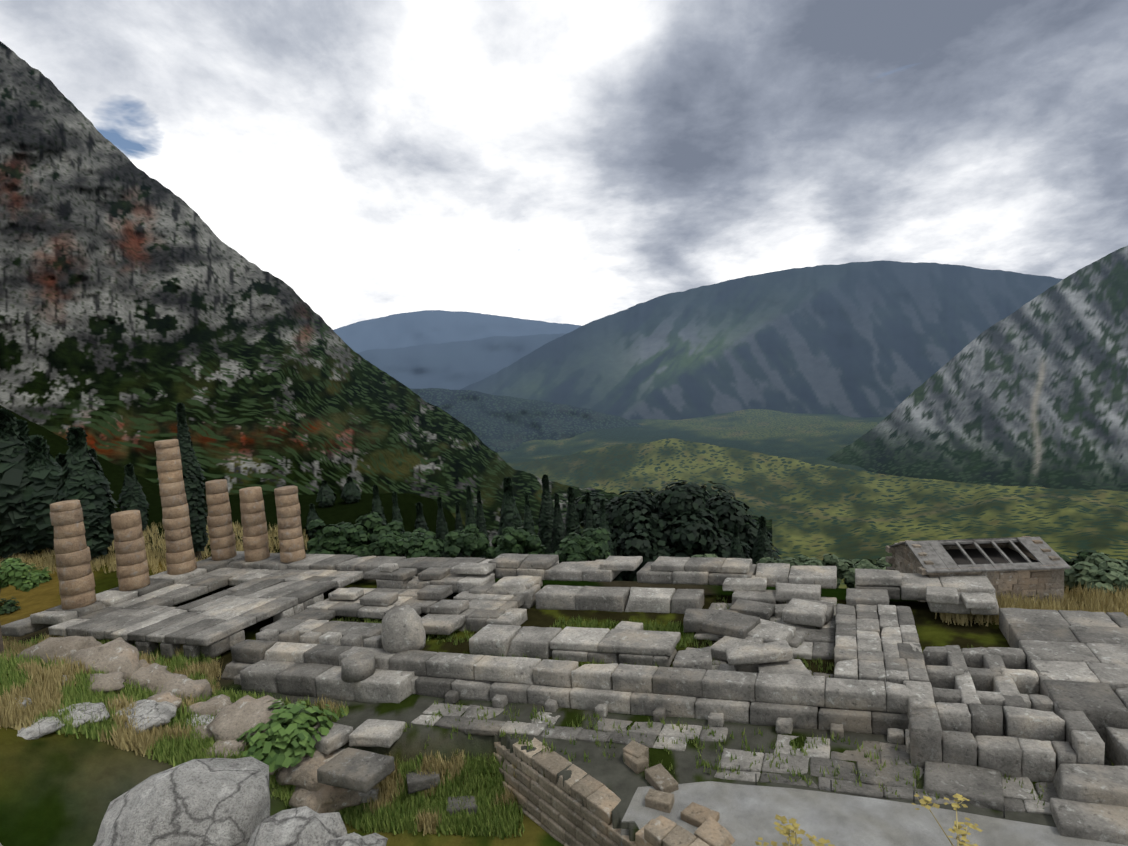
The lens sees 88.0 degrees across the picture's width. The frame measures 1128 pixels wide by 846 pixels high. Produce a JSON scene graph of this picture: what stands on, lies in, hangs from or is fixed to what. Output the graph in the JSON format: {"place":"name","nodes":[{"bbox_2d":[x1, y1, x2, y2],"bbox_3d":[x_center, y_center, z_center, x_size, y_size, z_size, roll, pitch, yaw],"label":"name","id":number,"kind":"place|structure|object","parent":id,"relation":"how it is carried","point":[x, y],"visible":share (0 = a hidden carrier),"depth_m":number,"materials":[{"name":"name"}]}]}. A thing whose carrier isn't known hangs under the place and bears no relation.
{"place":"outdoors","nodes":[
{"label":"outdoors","id":0,"kind":"place"},
{"bbox_2d":[0,41,771,547],"bbox_3d":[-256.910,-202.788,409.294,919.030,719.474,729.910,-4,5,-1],"label":"cliff terrain","id":1,"kind":"structure","parent":0,"point":[136,305],"depth_m":353.04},
{"bbox_2d":[333,310,580,352],"bbox_3d":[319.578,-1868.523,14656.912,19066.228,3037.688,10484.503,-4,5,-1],"label":"distant mountain","id":2,"kind":"structure","parent":0,"point":[401,330],"depth_m":14757.68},
{"bbox_2d":[358,333,564,389],"bbox_3d":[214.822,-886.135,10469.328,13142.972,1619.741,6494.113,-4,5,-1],"label":"ridge terrain","id":3,"kind":"structure","parent":0,"point":[457,365],"depth_m":10075.19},
{"bbox_2d":[409,388,642,451],"bbox_3d":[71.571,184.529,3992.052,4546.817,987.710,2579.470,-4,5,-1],"label":"hill terrain","id":4,"kind":"structure","parent":0,"point":[495,423],"depth_m":3960.09,"materials":[{"name":"plant"}]},
{"bbox_2d":[0,405,1111,845],"bbox_3d":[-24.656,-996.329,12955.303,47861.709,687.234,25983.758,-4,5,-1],"label":"ground","id":5,"kind":"structure","parent":0,"point":[60,789],"depth_m":26.16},
{"bbox_2d":[0,596,20,613],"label":"bush","id":6,"kind":"object","parent":5,"relation":"on","point":[8,606],"visible":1,"depth_m":41.23,"materials":[{"name":"green plant"}]},
{"bbox_2d":[0,408,38,558],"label":"cypress tree","id":7,"kind":"object","parent":5,"relation":"on","point":[14,469],"depth_m":54.19,"materials":[{"name":"green plant"}]},
{"bbox_2d":[9,696,31,706],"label":"rock","id":8,"kind":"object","parent":5,"relation":"on","point":[29,699],"depth_m":23.11,"materials":[{"name":"grey stone"}]},
{"bbox_2d":[0,558,44,652],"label":"bush","id":9,"kind":"object","parent":5,"relation":"on","point":[15,573],"depth_m":30.09,"materials":[{"name":"green plant"}]},
{"bbox_2d":[16,419,29,443],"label":"cypress tree","id":10,"kind":"object","parent":5,"relation":"on","point":[23,429],"visible":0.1,"depth_m":70.27,"materials":[{"name":"green plant"}]},
{"bbox_2d":[13,435,61,554],"bbox_3d":[-50.230,6.892,56.360,5.806,11.633,5.327,-4,5,-1],"label":"cypress tree","id":11,"kind":"object","parent":5,"relation":"on","point":[44,471],"depth_m":54.98,"materials":[{"name":"green plant"}]},
{"bbox_2d":[28,563,52,583],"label":"bush","id":12,"kind":"object","parent":5,"relation":"on","point":[44,572],"visible":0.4,"depth_m":47.58,"materials":[{"name":"green plant"}]},
{"bbox_2d":[17,716,64,739],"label":"rock","id":13,"kind":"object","parent":5,"relation":"on","point":[43,727],"depth_m":22.16,"materials":[{"name":"grey stone"}]},
{"bbox_2d":[16,636,102,663],"bbox_3d":[-25.371,11.585,29.567,3.514,1.878,2.668,-4,5,-1],"label":"outcrop rock","id":14,"kind":"object","parent":5,"relation":"on","point":[62,646],"visible":0.46,"depth_m":28.87,"materials":[{"name":"stone"}]},
{"bbox_2d":[55,453,66,467],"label":"cypress tree","id":15,"kind":"object","parent":5,"relation":"on","point":[60,458],"visible":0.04,"depth_m":65.68,"materials":[{"name":"green plant"}]},
{"bbox_2d":[56,702,109,728],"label":"rock","id":16,"kind":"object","parent":5,"relation":"on","point":[87,713],"depth_m":23.68,"materials":[{"name":"grey stone"}]},
{"bbox_2d":[53,427,118,563],"bbox_3d":[-42.673,6.414,51.987,4.550,12.332,4.975,-4,5,-1],"label":"cypress tree","id":17,"kind":"object","parent":5,"relation":"on","point":[83,480],"depth_m":51.02,"materials":[{"name":"green plant"}]},
{"bbox_2d":[88,448,111,494],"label":"cypress tree","id":18,"kind":"object","parent":5,"relation":"on","point":[92,452],"visible":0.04,"depth_m":68.30,"materials":[{"name":"green plant"}]},
{"bbox_2d":[66,637,141,681],"bbox_3d":[-22.209,11.471,28.206,3.401,1.684,2.600,-4,5,-1],"label":"outcrop rock","id":19,"kind":"object","parent":5,"relation":"on","point":[119,654],"visible":0.52,"depth_m":27.69,"materials":[{"name":"stone"}]},
{"bbox_2d":[85,672,124,694],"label":"outcrop rock","id":20,"kind":"object","parent":5,"relation":"on","point":[108,681],"visible":0.58,"depth_m":26.16,"materials":[{"name":"stone"}]},
{"bbox_2d":[117,463,149,530],"bbox_3d":[-45.492,8.089,61.536,2.830,7.786,2.967,-4,5,-1],"label":"cypress tree","id":21,"kind":"object","parent":5,"relation":"on","point":[132,496],"visible":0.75,"depth_m":61.13,"materials":[{"name":"green plant"}]},
{"bbox_2d":[111,699,176,733],"bbox_3d":[-18.365,12.492,24.909,3.351,0.780,2.346,-4,5,-1],"label":"rock","id":22,"kind":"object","parent":5,"relation":"on","point":[162,713],"depth_m":24.69,"materials":[{"name":"grey stone"}]},
{"bbox_2d":[139,659,149,666],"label":"outcrop rock","id":23,"kind":"object","parent":5,"relation":"on","point":[143,662],"visible":0.08,"depth_m":28.89,"materials":[{"name":"stone"}]},
{"bbox_2d":[124,663,174,692],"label":"outcrop rock","id":24,"kind":"object","parent":5,"relation":"on","point":[159,675],"visible":0.42,"depth_m":27.83,"materials":[{"name":"stone"}]},
{"bbox_2d":[147,690,181,707],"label":"outcrop rock","id":25,"kind":"object","parent":5,"relation":"on","point":[170,697],"visible":0.21,"depth_m":26.09,"materials":[{"name":"stone"}]},
{"bbox_2d":[93,756,269,845],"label":"boulder","id":26,"kind":"object","parent":5,"relation":"on","point":[212,802],"visible":1,"depth_m":6.61,"materials":[{"name":"grey stone"}]},
{"bbox_2d":[154,673,211,701],"bbox_3d":[-18.550,12.932,28.020,2.788,1.256,2.153,-4,5,-1],"label":"outcrop rock","id":27,"kind":"object","parent":5,"relation":"on","point":[178,684],"visible":0.46,"depth_m":27.71,"materials":[{"name":"stone"}]},
{"bbox_2d":[175,403,208,560],"bbox_3d":[-32.659,5.191,50.872,2.557,13.976,2.587,-4,5,-1],"label":"cypress tree","id":28,"kind":"object","parent":5,"relation":"on","point":[194,484],"depth_m":50.40,"materials":[{"name":"green plant"}]},
{"bbox_2d":[187,714,213,725],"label":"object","id":29,"kind":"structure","parent":5,"relation":"on","point":[199,718],"depth_m":25.66,"materials":[{"name":"grey stone"}]},
{"bbox_2d":[192,724,212,738],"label":"outcrop rock","id":30,"kind":"object","parent":5,"relation":"on","point":[206,730],"visible":0.15,"depth_m":24.84,"materials":[{"name":"stone"}]},
{"bbox_2d":[187,694,232,715],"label":"outcrop rock","id":31,"kind":"object","parent":5,"relation":"on","point":[215,704],"visible":0.44,"depth_m":26.37,"materials":[{"name":"stone"}]},
{"bbox_2d":[202,739,248,757],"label":"outcrop rock","id":32,"kind":"object","parent":5,"relation":"on","point":[235,745],"visible":0.4,"depth_m":24.19,"materials":[{"name":"stone"}]},
{"bbox_2d":[206,695,285,740],"bbox_3d":[-13.876,13.105,25.723,3.765,1.949,2.625,-4,5,-1],"label":"outcrop rock","id":33,"kind":"object","parent":5,"relation":"on","point":[237,718],"visible":0.5,"depth_m":25.03,"materials":[{"name":"stone"}]},
{"bbox_2d":[0,634,517,835],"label":"dry slope grass","id":34,"kind":"structure","parent":5,"relation":"on","point":[43,694],"depth_m":24.34,"materials":[{"name":"beige plant"}]},
{"bbox_2d":[0,632,524,839],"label":"green grass","id":35,"kind":"structure","parent":5,"relation":"on","point":[503,817],"depth_m":24.05,"materials":[{"name":"green plant"}]},
{"bbox_2d":[236,695,346,771],"bbox_3d":[-12.077,13.055,25.353,4.733,2.105,4.455,-4,5,-1],"label":"fig shrub","id":36,"kind":"object","parent":5,"relation":"on","point":[277,745],"depth_m":24.27,"materials":[{"name":"green plant"}]},
{"bbox_2d":[247,806,346,845],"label":"boulder","id":37,"kind":"object","parent":5,"relation":"on","point":[303,826],"visible":0.94,"depth_m":5.96,"materials":[{"name":"grey stone"}]},
{"bbox_2d":[275,750,334,790],"bbox_3d":[-10.827,14.613,24.873,3.117,1.393,2.176,-4,5,-1],"label":"outcrop rock","id":38,"kind":"object","parent":5,"relation":"on","point":[302,773],"visible":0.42,"depth_m":24.09,"materials":[{"name":"stone"}]},
{"bbox_2d":[305,503,320,538],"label":"cypress tree","id":39,"kind":"object","parent":5,"relation":"on","point":[312,514],"visible":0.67,"depth_m":61.14,"materials":[{"name":"green plant"}]},
{"bbox_2d":[289,784,361,812],"bbox_3d":[-9.861,15.308,24.500,3.245,1.484,2.393,-4,5,-1],"label":"outcrop rock","id":40,"kind":"object","parent":5,"relation":"on","point":[325,798],"visible":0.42,"depth_m":23.72,"materials":[{"name":"stone"}]},
{"bbox_2d":[316,480,336,507],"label":"cypress tree","id":41,"kind":"object","parent":5,"relation":"on","point":[326,496],"depth_m":70.53,"materials":[{"name":"green plant"}]},
{"bbox_2d":[306,519,369,553],"bbox_3d":[-22.881,12.630,57.493,8.215,6.277,7.032,-4,5,-1],"label":"bush","id":42,"kind":"object","parent":5,"relation":"on","point":[324,540],"visible":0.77,"depth_m":56.36,"materials":[{"name":"green plant"}]},
{"bbox_2d":[340,476,361,503],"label":"cypress tree","id":43,"kind":"object","parent":5,"relation":"on","point":[350,492],"visible":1,"depth_m":71.87,"materials":[{"name":"green plant"}]},
{"bbox_2d":[325,832,387,845],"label":"boulder","id":44,"kind":"object","parent":5,"relation":"on","point":[356,839],"visible":1,"depth_m":5.45,"materials":[{"name":"grey stone"}]},
{"bbox_2d":[335,512,403,556],"bbox_3d":[-19.471,12.570,59.150,7.915,7.332,7.640,-4,5,-1],"label":"bush","id":45,"kind":"object","parent":5,"relation":"on","point":[372,525],"depth_m":57.65,"materials":[{"name":"green plant"}]},
{"bbox_2d":[371,484,386,523],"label":"cypress tree","id":46,"kind":"object","parent":5,"relation":"on","point":[377,507],"visible":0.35,"depth_m":66.98,"materials":[{"name":"green plant"}]},
{"bbox_2d":[392,492,405,555],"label":"cypress tree","id":47,"kind":"object","parent":5,"relation":"on","point":[396,514],"visible":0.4,"depth_m":62.06,"materials":[{"name":"green plant"}]},
{"bbox_2d":[323,749,477,815],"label":"stone blocks","id":48,"kind":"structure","parent":5,"relation":"on","point":[416,782],"depth_m":24.09,"materials":[{"name":"stone"}]},
{"bbox_2d":[372,528,445,557],"bbox_3d":[-13.929,12.286,53.475,6.703,4.933,5.618,-4,5,-1],"label":"bush","id":49,"kind":"object","parent":5,"relation":"on","point":[419,542],"depth_m":52.04,"materials":[{"name":"green plant"}]},
{"bbox_2d":[414,502,428,530],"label":"cypress tree","id":50,"kind":"object","parent":5,"relation":"on","point":[420,521],"visible":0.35,"depth_m":65.80,"materials":[{"name":"green plant"}]},
{"bbox_2d":[436,497,451,557],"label":"cypress tree","id":51,"kind":"object","parent":5,"relation":"on","point":[442,531],"visible":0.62,"depth_m":56.46,"materials":[{"name":"green plant"}]},
{"bbox_2d":[455,501,465,557],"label":"cypress tree","id":52,"kind":"object","parent":5,"relation":"on","point":[458,523],"visible":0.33,"depth_m":57.15,"materials":[{"name":"green plant"}]},
{"bbox_2d":[444,524,489,556],"bbox_3d":[-8.065,10.957,48.606,4.103,5.229,4.331,-4,5,-1],"label":"bush","id":53,"kind":"object","parent":5,"relation":"on","point":[470,539],"depth_m":47.35,"materials":[{"name":"green plant"}]},
{"bbox_2d":[465,485,475,556],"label":"cypress tree","id":54,"kind":"object","parent":5,"relation":"on","point":[470,515],"visible":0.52,"depth_m":57.77,"materials":[{"name":"green plant"}]},
{"bbox_2d":[476,491,489,558],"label":"cypress tree","id":55,"kind":"object","parent":5,"relation":"on","point":[481,522],"visible":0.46,"depth_m":55.42,"materials":[{"name":"green plant"}]},
{"bbox_2d":[497,477,522,534],"bbox_3d":[-5.408,11.192,59.361,3.426,11.702,3.481,-4,5,-1],"label":"cypress tree","id":56,"kind":"object","parent":5,"relation":"on","point":[510,516],"visible":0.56,"depth_m":58.56,"materials":[{"name":"green plant"}]},
{"bbox_2d":[485,526,545,558],"bbox_3d":[-4.004,11.143,48.884,5.174,5.172,5.317,-4,5,-1],"label":"bush","id":57,"kind":"object","parent":5,"relation":"on","point":[512,540],"visible":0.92,"depth_m":47.41,"materials":[{"name":"green plant"}]},
{"bbox_2d":[523,492,534,534],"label":"cypress tree","id":58,"kind":"object","parent":5,"relation":"on","point":[528,522],"visible":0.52,"depth_m":54.25,"materials":[{"name":"green plant"}]},
{"bbox_2d":[538,474,553,553],"bbox_3d":[-1.595,11.356,60.334,2.666,12.290,2.774,-4,5,-1],"label":"cypress tree","id":59,"kind":"object","parent":5,"relation":"on","point":[545,523],"visible":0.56,"depth_m":59.64,"materials":[{"name":"green plant"}]},
{"bbox_2d":[551,493,564,553],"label":"cypress tree","id":60,"kind":"object","parent":5,"relation":"on","point":[558,532],"visible":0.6,"depth_m":54.55,"materials":[{"name":"green plant"}]},
{"bbox_2d":[1,551,1127,844],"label":"temple ruin","id":61,"kind":"object","parent":5,"relation":"on","point":[1043,699],"visible":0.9,"depth_m":27.68,"materials":[{"name":"stone"}]},
{"bbox_2d":[50,500,95,609],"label":"temple column","id":62,"kind":"structure","parent":61,"relation":"on","point":[75,574],"depth_m":36.84,"materials":[{"name":"stone"}]},
{"bbox_2d":[111,510,149,590],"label":"temple column","id":63,"kind":"structure","parent":61,"relation":"on","point":[132,568],"depth_m":39.80,"materials":[{"name":"stone"}]},
{"bbox_2d":[154,439,196,574],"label":"temple column","id":64,"kind":"structure","parent":61,"relation":"on","point":[180,557],"depth_m":42.58,"materials":[{"name":"stone"}]},
{"bbox_2d":[205,479,236,560],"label":"temple column","id":65,"kind":"structure","parent":61,"relation":"on","point":[221,535],"depth_m":45.60,"materials":[{"name":"stone"}]},
{"bbox_2d":[239,487,269,561],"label":"temple column","id":66,"kind":"structure","parent":61,"relation":"on","point":[255,533],"depth_m":44.80,"materials":[{"name":"stone"}]},
{"bbox_2d":[274,486,305,562],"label":"temple column","id":67,"kind":"structure","parent":61,"relation":"on","point":[290,537],"depth_m":43.98,"materials":[{"name":"stone"}]},
{"bbox_2d":[341,650,375,682],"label":"boulder","id":68,"kind":"object","parent":61,"relation":"on","point":[357,666],"visible":0.92,"depth_m":28.25,"materials":[{"name":"stone"}]},
{"bbox_2d":[381,604,425,653],"bbox_3d":[-8.395,10.651,30.423,2.315,2.264,2.092,-4,5,-1],"label":"boulder","id":69,"kind":"object","parent":61,"relation":"on","point":[402,629],"visible":0.9,"depth_m":29.68,"materials":[{"name":"stone"}]},
{"bbox_2d":[564,486,581,535],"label":"cypress tree","id":70,"kind":"object","parent":5,"relation":"on","point":[572,521],"visible":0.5,"depth_m":61.24,"materials":[{"name":"green plant"}]},
{"bbox_2d":[549,527,610,562],"bbox_3d":[1.151,10.855,46.240,5.537,4.643,5.048,-4,5,-1],"label":"bush","id":71,"kind":"object","parent":5,"relation":"on","point":[590,544],"visible":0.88,"depth_m":45.40,"materials":[{"name":"green plant"}]},
{"bbox_2d":[583,492,595,529],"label":"cypress tree","id":72,"kind":"object","parent":5,"relation":"on","point":[589,519],"visible":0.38,"depth_m":56.85,"materials":[{"name":"green plant"}]},
{"bbox_2d":[599,499,613,555],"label":"cypress tree","id":73,"kind":"object","parent":5,"relation":"on","point":[603,523],"visible":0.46,"depth_m":52.52,"materials":[{"name":"green plant"}]},
{"bbox_2d":[494,737,734,845],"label":"retaining wall","id":74,"kind":"structure","parent":5,"relation":"on","point":[555,810],"depth_m":21.41,"materials":[{"name":"beige stone"}]},
{"bbox_2d":[574,479,780,580],"bbox_3d":[11.083,11.924,61.415,22.062,12.896,21.482,-4,5,-1],"label":"tree","id":75,"kind":"object","parent":5,"relation":"on","point":[677,519],"depth_m":55.87,"materials":[{"name":"green plant"}]},
{"bbox_2d":[692,553,719,557],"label":"bush","id":76,"kind":"object","parent":5,"relation":"on","point":[707,555],"visible":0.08,"depth_m":43.41,"materials":[{"name":"green plant"}]},
{"bbox_2d":[329,596,1113,808],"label":"grass tufts","id":77,"kind":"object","parent":5,"relation":"on","point":[674,625],"depth_m":24.72,"materials":[{"name":"green plant"}]},
{"bbox_2d":[730,525,744,557],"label":"cypress tree","id":78,"kind":"object","parent":5,"relation":"on","point":[736,550],"visible":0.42,"depth_m":49.84,"materials":[{"name":"green plant"}]},
{"bbox_2d":[752,516,773,563],"bbox_3d":[17.540,11.783,51.505,2.026,7.312,2.040,-4,5,-1],"label":"cypress tree","id":79,"kind":"object","parent":5,"relation":"on","point":[762,546],"visible":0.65,"depth_m":51.06,"materials":[{"name":"green plant"}]},
{"bbox_2d":[756,557,798,567],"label":"bush","id":80,"kind":"object","parent":5,"relation":"on","point":[791,561],"visible":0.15,"depth_m":42.55,"materials":[{"name":"green plant"}]},
{"bbox_2d":[755,814,834,845],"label":"tall weed","id":81,"kind":"object","parent":5,"relation":"on","point":[789,827],"depth_m":3.40,"materials":[{"name":"yellow plant"}]},
{"bbox_2d":[783,555,841,586],"bbox_3d":[17.965,11.396,43.258,4.355,2.945,4.111,-4,5,-1],"label":"bush","id":82,"kind":"object","parent":5,"relation":"on","point":[803,560],"visible":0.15,"depth_m":43.74,"materials":[{"name":"green plant"}]},
{"bbox_2d":[822,554,862,587],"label":"bush","id":83,"kind":"object","parent":5,"relation":"on","point":[846,569],"visible":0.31,"depth_m":42.68,"materials":[{"name":"green plant"}]},
{"bbox_2d":[854,557,891,569],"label":"bush","id":84,"kind":"object","parent":5,"relation":"on","point":[882,564],"visible":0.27,"depth_m":42.23,"materials":[{"name":"green plant"}]},
{"bbox_2d":[755,773,1004,817],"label":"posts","id":85,"kind":"object","parent":5,"relation":"on","point":[913,794],"visible":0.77,"depth_m":19.80,"materials":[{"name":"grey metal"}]},
{"bbox_2d":[912,793,982,845],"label":"tall weed","id":86,"kind":"object","parent":5,"relation":"on","point":[925,800],"depth_m":3.77,"materials":[{"name":"yellow plant"}]},
{"bbox_2d":[886,536,1064,603],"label":"house walls","id":87,"kind":"structure","parent":5,"relation":"on","point":[1041,583],"depth_m":33.90,"materials":[{"name":"beige stone"}]},
{"bbox_2d":[889,537,1070,572],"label":"house roof","id":88,"kind":"structure","parent":87,"relation":"on","point":[939,556],"depth_m":34.70,"materials":[{"name":"grey stone"}]},
{"bbox_2d":[946,548,1037,564],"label":"roof openings","id":89,"kind":"object","parent":87,"relation":"in","point":[976,556],"visible":0.14,"depth_m":36.28,"materials":[{"name":"black"}]},
{"bbox_2d":[1056,549,1121,593],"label":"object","id":90,"kind":"object","parent":5,"relation":"on","point":[1082,555],"visible":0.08,"depth_m":39.68,"materials":[{"name":"green plant"}]},
{"bbox_2d":[1064,551,1127,593],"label":"bush","id":91,"kind":"object","parent":5,"relation":"on","point":[1102,570],"visible":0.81,"depth_m":35.44,"materials":[{"name":"green plant"}]},
{"bbox_2d":[0,520,1127,625],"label":"dry grass field","id":92,"kind":"structure","parent":0,"point":[1105,601],"depth_m":33.87,"materials":[{"name":"beige plant"}]},
{"bbox_2d":[0,0,1127,329],"label":"sky","id":93,"kind":"structure","parent":0,"point":[576,162],"materials":[{"name":"white"}]},
{"bbox_2d":[460,260,1062,419],"bbox_3d":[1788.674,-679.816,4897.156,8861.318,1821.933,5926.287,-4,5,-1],"label":"mountain","id":94,"kind":"structure","parent":0,"point":[882,338],"depth_m":5367.63,"materials":[{"name":"green plant"}]},
{"bbox_2d":[507,438,1127,588],"bbox_3d":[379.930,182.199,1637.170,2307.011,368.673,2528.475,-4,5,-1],"label":"valley hillside","id":95,"kind":"structure","parent":0,"point":[818,511],"depth_m":1282.90,"materials":[{"name":"green plant"}]},
{"bbox_2d":[621,781,1127,845],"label":"gravel path","id":96,"kind":"structure","parent":0,"point":[748,813],"depth_m":19.20,"materials":[{"name":"grey gravel"}]},
{"bbox_2d":[825,246,1127,491],"bbox_3d":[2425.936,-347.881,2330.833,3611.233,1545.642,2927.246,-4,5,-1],"label":"mountain terrain","id":97,"kind":"structure","parent":0,"point":[1033,392],"depth_m":2286.22,"materials":[{"name":"grey stone"}]}
]}

